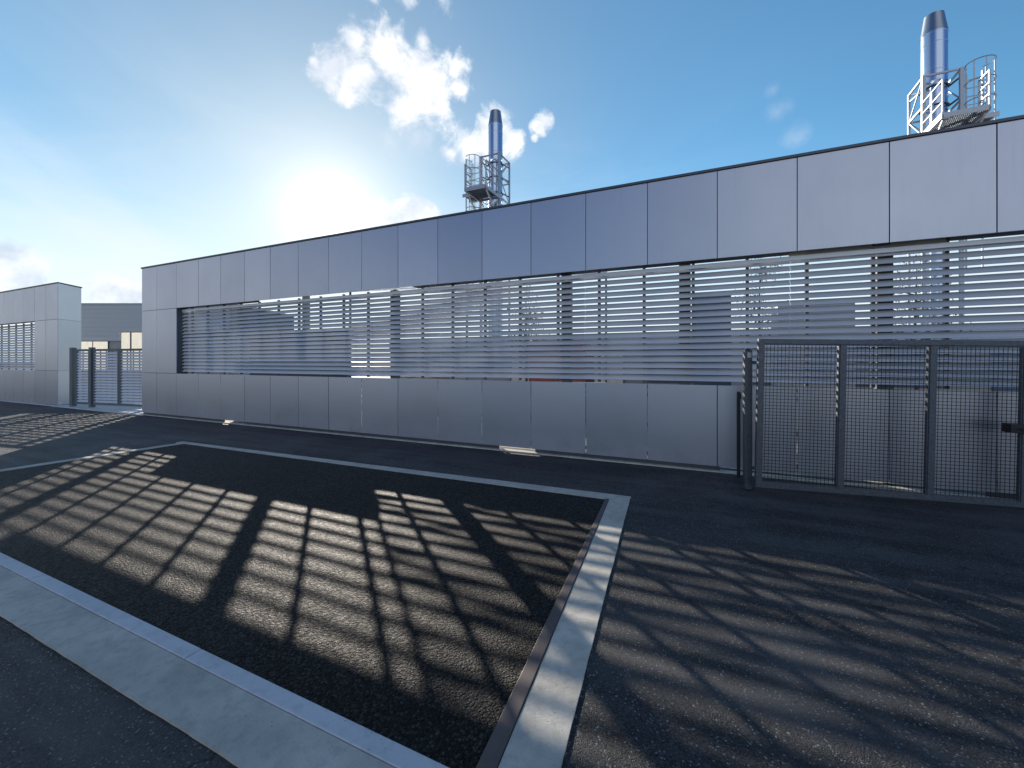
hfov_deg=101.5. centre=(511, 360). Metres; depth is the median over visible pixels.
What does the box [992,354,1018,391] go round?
window
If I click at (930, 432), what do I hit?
gate
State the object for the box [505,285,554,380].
young tree
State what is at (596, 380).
window
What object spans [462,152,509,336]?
access tower
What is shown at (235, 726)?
concrete strip
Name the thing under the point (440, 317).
louvred enclosure
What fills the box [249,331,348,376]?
garden wall
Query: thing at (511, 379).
window
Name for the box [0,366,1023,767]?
ground
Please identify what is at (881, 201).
screen wall
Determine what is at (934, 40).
chimney
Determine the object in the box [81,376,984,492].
yard
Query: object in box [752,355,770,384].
window
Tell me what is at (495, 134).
chimney
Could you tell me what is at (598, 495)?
curb
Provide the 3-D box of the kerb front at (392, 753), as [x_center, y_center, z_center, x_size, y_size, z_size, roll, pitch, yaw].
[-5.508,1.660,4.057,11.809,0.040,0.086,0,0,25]
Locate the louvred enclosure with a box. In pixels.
[348,272,606,382]
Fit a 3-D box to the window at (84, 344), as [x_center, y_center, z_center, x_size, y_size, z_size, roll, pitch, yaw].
[-30.084,-0.385,30.069,2.202,2.090,0.085,0,0,0]
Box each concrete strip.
[0,566,393,767]
[498,499,629,767]
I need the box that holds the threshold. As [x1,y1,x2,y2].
[52,402,146,415]
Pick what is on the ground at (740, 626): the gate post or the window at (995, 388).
the gate post
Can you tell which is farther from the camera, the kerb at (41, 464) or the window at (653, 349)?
the window at (653, 349)
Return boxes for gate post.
[741,349,755,488]
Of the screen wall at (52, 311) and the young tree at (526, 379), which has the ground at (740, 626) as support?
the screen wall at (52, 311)
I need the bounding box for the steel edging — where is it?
[476,498,608,767]
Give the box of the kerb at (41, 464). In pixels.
[0,443,183,471]
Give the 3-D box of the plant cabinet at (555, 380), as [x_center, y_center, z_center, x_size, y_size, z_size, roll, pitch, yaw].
[1.383,0.595,11.637,1.600,2.070,1.015,0,0,25]
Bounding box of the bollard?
[737,392,740,477]
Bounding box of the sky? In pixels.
[0,0,1023,361]
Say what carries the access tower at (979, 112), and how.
on the factory
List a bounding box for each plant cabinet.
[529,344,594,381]
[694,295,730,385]
[771,303,854,387]
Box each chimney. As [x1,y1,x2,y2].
[488,109,502,335]
[920,10,948,323]
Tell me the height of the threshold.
0.030 m
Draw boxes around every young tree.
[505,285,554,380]
[733,256,788,348]
[893,253,971,389]
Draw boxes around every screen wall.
[0,282,81,405]
[141,115,1023,499]
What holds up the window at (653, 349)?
in the factory
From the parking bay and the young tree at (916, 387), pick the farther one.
the young tree at (916, 387)
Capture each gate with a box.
[69,347,142,406]
[754,339,1023,507]
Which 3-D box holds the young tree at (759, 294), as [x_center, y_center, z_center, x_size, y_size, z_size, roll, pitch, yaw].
[7.418,-0.907,12.370,1.654,5.135,2.106,0,0,-5]
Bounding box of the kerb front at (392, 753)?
[0,552,448,767]
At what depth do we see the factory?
14.68 m
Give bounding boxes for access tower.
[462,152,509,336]
[907,54,999,324]
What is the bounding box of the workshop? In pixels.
[81,303,293,383]
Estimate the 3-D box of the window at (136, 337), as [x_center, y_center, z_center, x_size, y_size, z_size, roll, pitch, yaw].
[-26.686,-0.710,30.065,1.284,2.740,0.085,0,0,0]
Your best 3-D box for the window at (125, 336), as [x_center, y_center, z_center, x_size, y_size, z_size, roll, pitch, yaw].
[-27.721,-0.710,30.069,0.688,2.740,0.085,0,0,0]
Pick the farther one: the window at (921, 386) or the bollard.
the window at (921, 386)
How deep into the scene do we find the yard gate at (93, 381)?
14.59 m
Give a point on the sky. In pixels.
(135, 134)
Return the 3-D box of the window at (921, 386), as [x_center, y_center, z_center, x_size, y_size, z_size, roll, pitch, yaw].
[10.998,0.160,12.263,2.400,1.200,0.048,0,0,25]
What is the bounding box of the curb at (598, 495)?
[176,441,630,498]
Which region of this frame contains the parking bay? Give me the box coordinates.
[0,444,604,767]
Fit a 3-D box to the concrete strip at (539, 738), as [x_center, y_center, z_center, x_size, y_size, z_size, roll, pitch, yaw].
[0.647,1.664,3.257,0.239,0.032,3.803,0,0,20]
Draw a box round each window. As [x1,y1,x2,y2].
[81,341,108,368]
[121,332,130,366]
[131,332,141,366]
[510,356,528,380]
[595,350,624,382]
[647,349,691,382]
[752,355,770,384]
[855,347,941,387]
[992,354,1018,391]
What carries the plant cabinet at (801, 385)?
on the yard at (499, 446)
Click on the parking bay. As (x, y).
(411, 611)
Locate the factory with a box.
[389,321,1023,406]
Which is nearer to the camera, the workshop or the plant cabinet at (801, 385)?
the plant cabinet at (801, 385)
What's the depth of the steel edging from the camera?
2.19 m

